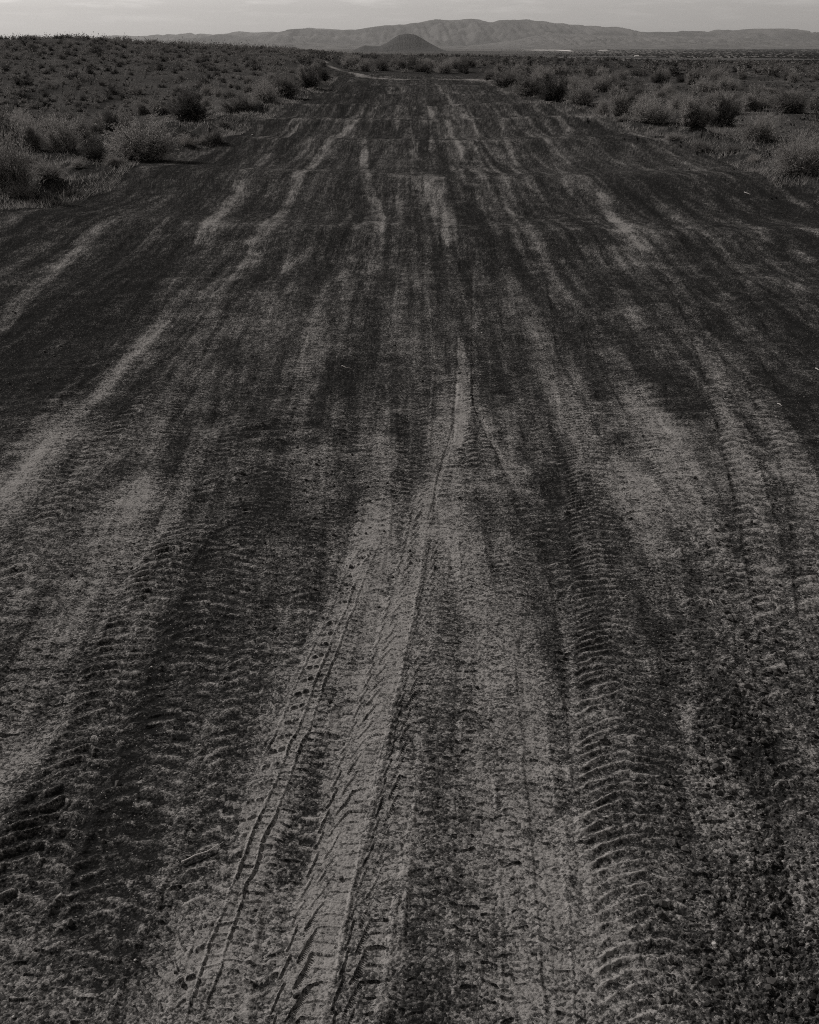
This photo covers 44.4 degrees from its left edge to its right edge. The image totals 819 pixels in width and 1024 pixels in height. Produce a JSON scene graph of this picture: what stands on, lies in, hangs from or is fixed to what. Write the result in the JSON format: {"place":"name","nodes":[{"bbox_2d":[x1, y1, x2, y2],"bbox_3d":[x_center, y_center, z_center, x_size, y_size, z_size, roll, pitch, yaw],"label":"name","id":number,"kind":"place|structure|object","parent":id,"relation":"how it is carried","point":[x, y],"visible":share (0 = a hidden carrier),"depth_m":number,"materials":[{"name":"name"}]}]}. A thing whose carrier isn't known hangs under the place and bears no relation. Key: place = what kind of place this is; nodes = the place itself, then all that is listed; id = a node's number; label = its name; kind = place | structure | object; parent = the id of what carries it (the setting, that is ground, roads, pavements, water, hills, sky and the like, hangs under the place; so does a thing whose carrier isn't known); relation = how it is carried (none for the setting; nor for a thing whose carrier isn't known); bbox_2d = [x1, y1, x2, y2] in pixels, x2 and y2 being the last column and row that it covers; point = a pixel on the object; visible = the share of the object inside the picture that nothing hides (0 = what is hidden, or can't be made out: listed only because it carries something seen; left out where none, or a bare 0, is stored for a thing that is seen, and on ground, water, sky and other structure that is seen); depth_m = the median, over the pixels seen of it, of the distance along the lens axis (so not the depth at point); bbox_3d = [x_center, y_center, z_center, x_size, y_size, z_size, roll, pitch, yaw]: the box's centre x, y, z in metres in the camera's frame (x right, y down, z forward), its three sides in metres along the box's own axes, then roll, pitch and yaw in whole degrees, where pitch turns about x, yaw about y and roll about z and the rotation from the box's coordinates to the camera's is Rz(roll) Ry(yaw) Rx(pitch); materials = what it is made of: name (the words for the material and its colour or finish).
{"place":"outdoors","nodes":[
{"label":"outdoors","id":0,"kind":"place"},
{"bbox_2d":[96,28,337,40],"bbox_3d":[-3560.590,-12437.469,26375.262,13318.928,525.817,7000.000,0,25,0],"label":"mountain range","id":1,"kind":"structure","parent":0,"point":[179,36],"depth_m":26317.90,"materials":[{"name":"grey stone"}]},
{"bbox_2d":[351,34,446,51],"bbox_3d":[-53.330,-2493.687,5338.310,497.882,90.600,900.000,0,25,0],"label":"hill","id":2,"kind":"structure","parent":0,"point":[408,43],"depth_m":5214.97,"materials":[{"name":"grey stone"}]},
{"bbox_2d":[0,70,818,1023],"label":"road","id":3,"kind":"structure","parent":0,"point":[544,260],"depth_m":5.46,"materials":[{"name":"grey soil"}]},
{"bbox_2d":[95,150,130,165],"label":"shrub","id":4,"kind":"object","parent":3,"relation":"on","point":[114,160],"visible":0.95,"depth_m":21.99,"materials":[{"name":"plant"}]},
{"bbox_2d":[175,129,195,144],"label":"shrub","id":5,"kind":"object","parent":3,"relation":"on","point":[187,140],"visible":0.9,"depth_m":27.41,"materials":[{"name":"plant"}]},
{"bbox_2d":[195,133,212,144],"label":"shrub","id":6,"kind":"object","parent":3,"relation":"on","point":[203,141],"visible":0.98,"depth_m":27.83,"materials":[{"name":"plant"}]},
{"bbox_2d":[201,121,227,144],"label":"shrub","id":7,"kind":"object","parent":3,"relation":"on","point":[216,138],"visible":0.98,"depth_m":28.02,"materials":[{"name":"grey plant"}]},
{"bbox_2d":[214,119,233,128],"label":"shrub","id":8,"kind":"object","parent":3,"relation":"on","point":[224,123],"visible":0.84,"depth_m":33.93,"materials":[{"name":"grey plant"}]},
{"bbox_2d":[316,64,331,80],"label":"shrub","id":9,"kind":"object","parent":3,"relation":"on","point":[323,75],"visible":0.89,"depth_m":70.97,"materials":[{"name":"grey plant"}]},
{"bbox_2d":[482,67,497,79],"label":"shrub","id":10,"kind":"object","parent":3,"relation":"on","point":[488,75],"visible":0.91,"depth_m":80.14,"materials":[{"name":"grey plant"}]},
{"bbox_2d":[662,131,686,139],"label":"shrub","id":11,"kind":"object","parent":3,"relation":"on","point":[671,137],"visible":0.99,"depth_m":29.02,"materials":[{"name":"plant"}]},
{"bbox_2d":[687,135,711,152],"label":"shrub","id":12,"kind":"object","parent":3,"relation":"on","point":[702,146],"visible":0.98,"depth_m":26.64,"materials":[{"name":"grey plant"}]},
{"bbox_2d":[0,38,818,200],"bbox_3d":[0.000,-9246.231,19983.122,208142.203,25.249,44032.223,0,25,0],"label":"ground","id":13,"kind":"structure","parent":0,"point":[149,80],"depth_m":79.85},
{"bbox_2d":[0,107,25,150],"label":"shrub","id":14,"kind":"object","parent":13,"relation":"on","point":[6,128],"visible":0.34,"depth_m":26.24,"materials":[{"name":"grey plant"}]},
{"bbox_2d":[0,105,34,139],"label":"shrub","id":15,"kind":"object","parent":13,"relation":"on","point":[11,123],"visible":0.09,"depth_m":27.78,"materials":[{"name":"grey plant"}]},
{"bbox_2d":[0,179,39,197],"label":"shrub","id":16,"kind":"object","parent":13,"relation":"on","point":[13,191],"visible":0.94,"depth_m":18.29,"materials":[{"name":"plant"}]},
{"bbox_2d":[6,108,35,138],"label":"shrub","id":17,"kind":"object","parent":13,"relation":"on","point":[18,119],"visible":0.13,"depth_m":28.90,"materials":[{"name":"grey plant"}]},
{"bbox_2d":[11,87,32,99],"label":"hillside shrub","id":18,"kind":"object","parent":13,"relation":"on","point":[21,95],"visible":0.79,"depth_m":73.14,"materials":[{"name":"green plant"}]},
{"bbox_2d":[10,67,33,84],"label":"hillside shrub","id":19,"kind":"object","parent":13,"relation":"on","point":[17,82],"visible":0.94,"depth_m":78.92,"materials":[{"name":"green plant"}]},
{"bbox_2d":[0,104,44,196],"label":"shrub","id":20,"kind":"object","parent":13,"relation":"on","point":[12,170],"visible":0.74,"depth_m":18.36,"materials":[{"name":"plant"}]},
{"bbox_2d":[7,99,37,129],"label":"shrub","id":21,"kind":"object","parent":13,"relation":"on","point":[25,114],"visible":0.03,"depth_m":30.04,"materials":[{"name":"plant"}]},
{"bbox_2d":[0,144,47,170],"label":"shrub","id":22,"kind":"object","parent":13,"relation":"on","point":[34,160],"visible":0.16,"depth_m":21.48,"materials":[{"name":"grey plant"}]},
{"bbox_2d":[14,111,43,150],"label":"shrub","id":23,"kind":"object","parent":13,"relation":"on","point":[31,137],"visible":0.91,"depth_m":26.23,"materials":[{"name":"grey plant"}]},
{"bbox_2d":[31,114,57,138],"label":"shrub","id":24,"kind":"object","parent":13,"relation":"on","point":[44,125],"visible":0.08,"depth_m":28.76,"materials":[{"name":"grey plant"}]},
{"bbox_2d":[27,158,70,179],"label":"shrub","id":25,"kind":"object","parent":13,"relation":"on","point":[48,172],"visible":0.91,"depth_m":19.00,"materials":[{"name":"grey plant"}]},
{"bbox_2d":[34,108,86,151],"bbox_3d":[-9.032,-10.022,26.207,1.367,1.217,1.435,12,27,23],"label":"shrub","id":26,"kind":"object","parent":13,"relation":"on","point":[61,139],"visible":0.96,"depth_m":26.05,"materials":[{"name":"grey plant"}]},
{"bbox_2d":[64,155,88,167],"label":"shrub","id":27,"kind":"object","parent":13,"relation":"on","point":[77,164],"visible":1,"depth_m":21.46,"materials":[{"name":"plant"}]},
{"bbox_2d":[64,109,104,144],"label":"shrub","id":28,"kind":"object","parent":13,"relation":"on","point":[82,126],"visible":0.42,"depth_m":27.60,"materials":[{"name":"grey plant"}]},
{"bbox_2d":[77,131,113,161],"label":"shrub","id":29,"kind":"object","parent":13,"relation":"on","point":[91,152],"visible":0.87,"depth_m":22.52,"materials":[{"name":"black plant"}]},
{"bbox_2d":[86,109,108,134],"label":"shrub","id":30,"kind":"object","parent":13,"relation":"on","point":[98,129],"visible":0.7,"depth_m":29.80,"materials":[{"name":"grey plant"}]},
{"bbox_2d":[91,104,125,130],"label":"shrub","id":31,"kind":"object","parent":13,"relation":"on","point":[109,119],"visible":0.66,"depth_m":32.38,"materials":[{"name":"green plant"}]},
{"bbox_2d":[101,81,117,93],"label":"hillside shrub","id":32,"kind":"object","parent":13,"relation":"on","point":[112,90],"visible":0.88,"depth_m":75.02,"materials":[{"name":"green plant"}]},
{"bbox_2d":[104,106,135,128],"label":"shrub","id":33,"kind":"object","parent":13,"relation":"on","point":[123,120],"visible":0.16,"depth_m":33.48,"materials":[{"name":"grey plant"}]},
{"bbox_2d":[127,85,144,94],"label":"hillside shrub","id":34,"kind":"object","parent":13,"relation":"on","point":[138,90],"visible":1,"depth_m":74.26,"materials":[{"name":"grey plant"}]},
{"bbox_2d":[129,93,150,114],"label":"shrub","id":35,"kind":"object","parent":13,"relation":"on","point":[140,109],"visible":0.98,"depth_m":64.21,"materials":[{"name":"grey plant"}]},
{"bbox_2d":[95,101,187,160],"bbox_3d":[-6.685,-9.353,24.683,2.220,1.336,2.378,22,32,38],"label":"shrub","id":36,"kind":"object","parent":13,"relation":"on","point":[142,145],"visible":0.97,"depth_m":24.51,"materials":[{"name":"grey plant"}]},
{"bbox_2d":[144,96,166,115],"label":"shrub","id":37,"kind":"object","parent":13,"relation":"on","point":[153,108],"visible":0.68,"depth_m":62.24,"materials":[{"name":"grey plant"}]},
{"bbox_2d":[161,78,218,121],"bbox_3d":[-7.938,-14.928,36.386,1.973,1.461,1.694,11,27,22],"label":"shrub","id":38,"kind":"object","parent":13,"relation":"on","point":[189,110],"visible":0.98,"depth_m":36.21,"materials":[{"name":"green plant"}]},
{"bbox_2d":[199,79,213,95],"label":"shrub","id":39,"kind":"object","parent":13,"relation":"on","point":[207,88],"visible":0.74,"depth_m":69.02,"materials":[{"name":"plant"}]},
{"bbox_2d":[220,87,236,98],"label":"shrub","id":40,"kind":"object","parent":13,"relation":"on","point":[224,96],"visible":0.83,"depth_m":63.74,"materials":[{"name":"grey plant"}]},
{"bbox_2d":[213,84,261,114],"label":"shrub","id":41,"kind":"object","parent":13,"relation":"on","point":[242,105],"visible":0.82,"depth_m":43.61,"materials":[{"name":"grey plant"}]},
{"bbox_2d":[247,76,283,103],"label":"shrub","id":42,"kind":"object","parent":13,"relation":"on","point":[265,94],"visible":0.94,"depth_m":46.77,"materials":[{"name":"grey plant"}]},
{"bbox_2d":[266,69,302,95],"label":"shrub","id":43,"kind":"object","parent":13,"relation":"on","point":[287,89],"visible":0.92,"depth_m":53.42,"materials":[{"name":"grey plant"}]},
{"bbox_2d":[293,63,323,87],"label":"shrub","id":44,"kind":"object","parent":13,"relation":"on","point":[310,80],"visible":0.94,"depth_m":65.24,"materials":[{"name":"grey plant"}]},
{"bbox_2d":[357,56,373,70],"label":"shrub","id":45,"kind":"object","parent":13,"relation":"on","point":[365,66],"visible":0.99,"depth_m":112.66,"materials":[{"name":"grey plant"}]},
{"bbox_2d":[371,55,389,69],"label":"shrub","id":46,"kind":"object","parent":13,"relation":"on","point":[381,65],"visible":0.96,"depth_m":116.54,"materials":[{"name":"grey plant"}]},
{"bbox_2d":[393,58,407,67],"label":"shrub","id":47,"kind":"object","parent":13,"relation":"on","point":[402,64],"visible":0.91,"depth_m":121.51,"materials":[{"name":"grey plant"}]},
{"bbox_2d":[0,31,818,126],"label":"distant scrub","id":48,"kind":"object","parent":13,"relation":"on","point":[755,63],"visible":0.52,"depth_m":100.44,"materials":[{"name":"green plant"}]},
{"bbox_2d":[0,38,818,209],"bbox_3d":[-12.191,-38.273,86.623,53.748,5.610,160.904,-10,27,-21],"label":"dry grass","id":49,"kind":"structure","parent":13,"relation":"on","point":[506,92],"depth_m":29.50,"materials":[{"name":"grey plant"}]},
{"bbox_2d":[410,57,432,71],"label":"shrub","id":50,"kind":"object","parent":13,"relation":"on","point":[422,67],"visible":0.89,"depth_m":115.10,"materials":[{"name":"grey plant"}]},
{"bbox_2d":[433,61,455,72],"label":"shrub","id":51,"kind":"object","parent":13,"relation":"on","point":[441,68],"visible":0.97,"depth_m":112.53,"materials":[{"name":"grey plant"}]},
{"bbox_2d":[441,55,461,68],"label":"shrub","id":52,"kind":"object","parent":13,"relation":"on","point":[453,60],"visible":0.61,"depth_m":125.46,"materials":[{"name":"grey plant"}]},
{"bbox_2d":[456,56,468,72],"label":"shrub","id":53,"kind":"object","parent":13,"relation":"on","point":[460,69],"visible":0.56,"depth_m":113.29,"materials":[{"name":"grey plant"}]},
{"bbox_2d":[460,55,478,67],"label":"shrub","id":54,"kind":"object","parent":13,"relation":"on","point":[471,64],"visible":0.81,"depth_m":129.74,"materials":[{"name":"grey plant"}]},
{"bbox_2d":[490,62,523,86],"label":"shrub","id":55,"kind":"object","parent":13,"relation":"on","point":[506,80],"visible":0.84,"depth_m":65.44,"materials":[{"name":"grey plant"}]},
{"bbox_2d":[509,70,548,95],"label":"shrub","id":56,"kind":"object","parent":13,"relation":"on","point":[527,87],"visible":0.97,"depth_m":54.29,"materials":[{"name":"grey plant"}]},
{"bbox_2d":[530,64,554,75],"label":"shrub","id":57,"kind":"object","parent":13,"relation":"on","point":[539,69],"visible":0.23,"depth_m":82.03,"materials":[{"name":"grey plant"}]},
{"bbox_2d":[540,66,551,82],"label":"shrub","id":58,"kind":"object","parent":13,"relation":"on","point":[546,74],"visible":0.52,"depth_m":73.68,"materials":[{"name":"grey plant"}]},
{"bbox_2d":[533,69,571,100],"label":"shrub","id":59,"kind":"object","parent":13,"relation":"on","point":[552,91],"visible":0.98,"depth_m":46.98,"materials":[{"name":"black plant"}]},
{"bbox_2d":[564,74,590,92],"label":"shrub","id":60,"kind":"object","parent":13,"relation":"on","point":[574,84],"visible":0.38,"depth_m":54.17,"materials":[{"name":"grey plant"}]},
{"bbox_2d":[562,81,597,103],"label":"shrub","id":61,"kind":"object","parent":13,"relation":"on","point":[585,95],"visible":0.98,"depth_m":44.83,"materials":[{"name":"grey plant"}]},
{"bbox_2d":[584,72,606,90],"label":"shrub","id":62,"kind":"object","parent":13,"relation":"on","point":[597,84],"visible":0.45,"depth_m":54.46,"materials":[{"name":"grey plant"}]},
{"bbox_2d":[589,89,610,114],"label":"shrub","id":63,"kind":"object","parent":13,"relation":"on","point":[602,108],"visible":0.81,"depth_m":39.44,"materials":[{"name":"plant"}]},
{"bbox_2d":[598,67,630,91],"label":"shrub","id":64,"kind":"object","parent":13,"relation":"on","point":[605,87],"visible":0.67,"depth_m":54.03,"materials":[{"name":"grey plant"}]},
{"bbox_2d":[608,82,626,95],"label":"shrub","id":65,"kind":"object","parent":13,"relation":"on","point":[613,90],"visible":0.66,"depth_m":52.04,"materials":[{"name":"grey plant"}]},
{"bbox_2d":[607,85,630,116],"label":"shrub","id":66,"kind":"object","parent":13,"relation":"on","point":[618,107],"visible":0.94,"depth_m":36.82,"materials":[{"name":"grey plant"}]},
{"bbox_2d":[609,67,630,80],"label":"shrub","id":67,"kind":"object","parent":13,"relation":"on","point":[623,74],"visible":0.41,"depth_m":73.08,"materials":[{"name":"plant"}]},
{"bbox_2d":[619,90,640,104],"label":"shrub","id":68,"kind":"object","parent":13,"relation":"on","point":[630,99],"visible":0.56,"depth_m":44.56,"materials":[{"name":"grey plant"}]},
{"bbox_2d":[627,77,649,99],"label":"shrub","id":69,"kind":"object","parent":13,"relation":"on","point":[637,89],"visible":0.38,"depth_m":45.38,"materials":[{"name":"grey plant"}]},
{"bbox_2d":[631,86,658,108],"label":"shrub","id":70,"kind":"object","parent":13,"relation":"on","point":[637,102],"visible":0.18,"depth_m":43.30,"materials":[{"name":"plant"}]},
{"bbox_2d":[622,84,680,123],"bbox_3d":[8.556,-14.568,35.883,2.107,1.329,2.158,22,33,39],"label":"shrub","id":71,"kind":"object","parent":13,"relation":"on","point":[645,114],"visible":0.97,"depth_m":35.86,"materials":[{"name":"plant"}]},
{"bbox_2d":[650,65,669,83],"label":"shrub","id":72,"kind":"object","parent":13,"relation":"on","point":[658,79],"visible":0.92,"depth_m":66.67,"materials":[{"name":"black plant"}]},
{"bbox_2d":[651,83,668,97],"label":"shrub","id":73,"kind":"object","parent":13,"relation":"on","point":[661,93],"visible":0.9,"depth_m":48.23,"materials":[{"name":"plant"}]},
{"bbox_2d":[666,92,684,109],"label":"shrub","id":74,"kind":"object","parent":13,"relation":"on","point":[675,101],"visible":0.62,"depth_m":41.93,"materials":[{"name":"grey plant"}]},
{"bbox_2d":[683,65,702,84],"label":"shrub","id":75,"kind":"object","parent":13,"relation":"on","point":[691,78],"visible":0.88,"depth_m":63.12,"materials":[{"name":"grey plant"}]},
{"bbox_2d":[678,75,718,126],"bbox_3d":[8.475,-12.142,29.654,1.246,1.442,1.315,-4,25,-8],"label":"shrub","id":76,"kind":"object","parent":13,"relation":"on","point":[693,113],"visible":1,"depth_m":29.54,"materials":[{"name":"grey plant"}]},
{"bbox_2d":[693,72,712,91],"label":"shrub","id":77,"kind":"object","parent":13,"relation":"on","point":[702,83],"visible":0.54,"depth_m":53.68,"materials":[{"name":"plant"}]},
{"bbox_2d":[700,82,727,104],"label":"shrub","id":78,"kind":"object","parent":13,"relation":"on","point":[712,98],"visible":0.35,"depth_m":42.35,"materials":[{"name":"plant"}]},
{"bbox_2d":[705,65,723,79],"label":"shrub","id":79,"kind":"object","parent":13,"relation":"on","point":[712,74],"visible":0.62,"depth_m":73.04,"materials":[{"name":"plant"}]},
{"bbox_2d":[708,72,732,92],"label":"shrub","id":80,"kind":"object","parent":13,"relation":"on","point":[720,86],"visible":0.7,"depth_m":53.11,"materials":[{"name":"grey plant"}]},
{"bbox_2d":[705,80,744,126],"bbox_3d":[10.728,-13.918,34.252,1.234,1.514,1.437,-15,29,-29],"label":"shrub","id":81,"kind":"object","parent":13,"relation":"on","point":[723,118],"visible":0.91,"depth_m":34.14,"materials":[{"name":"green plant"}]},
{"bbox_2d":[716,74,741,90],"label":"shrub","id":82,"kind":"object","parent":13,"relation":"on","point":[735,85],"visible":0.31,"depth_m":55.19,"materials":[{"name":"plant"}]},
{"bbox_2d":[713,87,749,113],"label":"shrub","id":83,"kind":"object","parent":13,"relation":"on","point":[735,104],"visible":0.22,"depth_m":37.48,"materials":[{"name":"grey plant"}]},
{"bbox_2d":[720,142,745,152],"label":"shrub","id":84,"kind":"object","parent":13,"relation":"on","point":[734,149],"visible":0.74,"depth_m":26.20,"materials":[{"name":"grey plant"}]},
{"bbox_2d":[734,82,766,100],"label":"shrub","id":85,"kind":"object","parent":13,"relation":"on","point":[743,90],"visible":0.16,"depth_m":43.67,"materials":[{"name":"grey plant"}]},
{"bbox_2d":[740,80,769,110],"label":"shrub","id":86,"kind":"object","parent":13,"relation":"on","point":[754,101],"visible":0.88,"depth_m":38.51,"materials":[{"name":"grey plant"}]},
{"bbox_2d":[733,100,791,141],"bbox_3d":[9.841,-10.924,28.036,1.654,1.154,1.507,8,26,17],"label":"shrub","id":87,"kind":"object","parent":13,"relation":"on","point":[760,130],"visible":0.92,"depth_m":28.05,"materials":[{"name":"plant"}]},
{"bbox_2d":[756,90,778,107],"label":"shrub","id":88,"kind":"object","parent":13,"relation":"on","point":[763,98],"visible":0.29,"depth_m":40.47,"materials":[{"name":"grey plant"}]},
{"bbox_2d":[763,77,812,113],"bbox_3d":[13.959,-15.476,37.295,1.773,1.310,1.626,-9,26,-19],"label":"shrub","id":89,"kind":"object","parent":13,"relation":"on","point":[791,103],"visible":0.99,"depth_m":37.20,"materials":[{"name":"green plant"}]},
{"bbox_2d":[762,116,818,174],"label":"shrub","id":90,"kind":"object","parent":13,"relation":"on","point":[799,162],"visible":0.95,"depth_m":20.44,"materials":[{"name":"plant"}]},
{"bbox_2d":[786,67,800,82],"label":"shrub","id":91,"kind":"object","parent":13,"relation":"on","point":[793,77],"visible":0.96,"depth_m":67.38,"materials":[{"name":"grey plant"}]},
{"bbox_2d":[788,81,810,113],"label":"shrub","id":92,"kind":"object","parent":13,"relation":"on","point":[801,104],"visible":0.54,"depth_m":37.25,"materials":[{"name":"grey plant"}]},
{"bbox_2d":[794,99,818,160],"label":"shrub","id":93,"kind":"object","parent":13,"relation":"on","point":[813,130],"visible":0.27,"depth_m":24.25,"materials":[{"name":"plant"}]},
{"bbox_2d":[805,98,818,121],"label":"shrub","id":94,"kind":"object","parent":13,"relation":"on","point":[817,110],"visible":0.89,"depth_m":33.47,"materials":[{"name":"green plant"}]},
{"bbox_2d":[0,0,818,38],"label":"sky","id":95,"kind":"structure","parent":0,"point":[22,17],"materials":[{"name":"grey"}]},
{"bbox_2d":[144,19,818,45],"bbox_3d":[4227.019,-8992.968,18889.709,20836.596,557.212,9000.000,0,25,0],"label":"mountain range","id":96,"kind":"structure","parent":0,"point":[461,32],"depth_m":17860.26,"materials":[{"name":"grey stone"}]},
{"bbox_2d":[218,43,818,48],"bbox_3d":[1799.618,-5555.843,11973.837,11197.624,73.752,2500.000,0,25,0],"label":"foothills","id":97,"kind":"structure","parent":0,"point":[655,46],"depth_m":11572.42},
{"bbox_2d":[565,56,647,57],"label":"field","id":98,"kind":"structure","parent":0,"point":[613,56],"depth_m":2532.40,"materials":[{"name":"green plant"}]},
{"bbox_2d":[471,34,818,45],"bbox_3d":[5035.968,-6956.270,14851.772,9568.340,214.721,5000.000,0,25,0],"label":"foothills","id":99,"kind":"structure","parent":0,"point":[564,39],"depth_m":14246.82,"materials":[{"name":"grey stone"}]},
{"bbox_2d":[642,58,817,59],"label":"field","id":100,"kind":"structure","parent":0,"point":[731,58],"depth_m":2109.24,"materials":[{"name":"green plant"}]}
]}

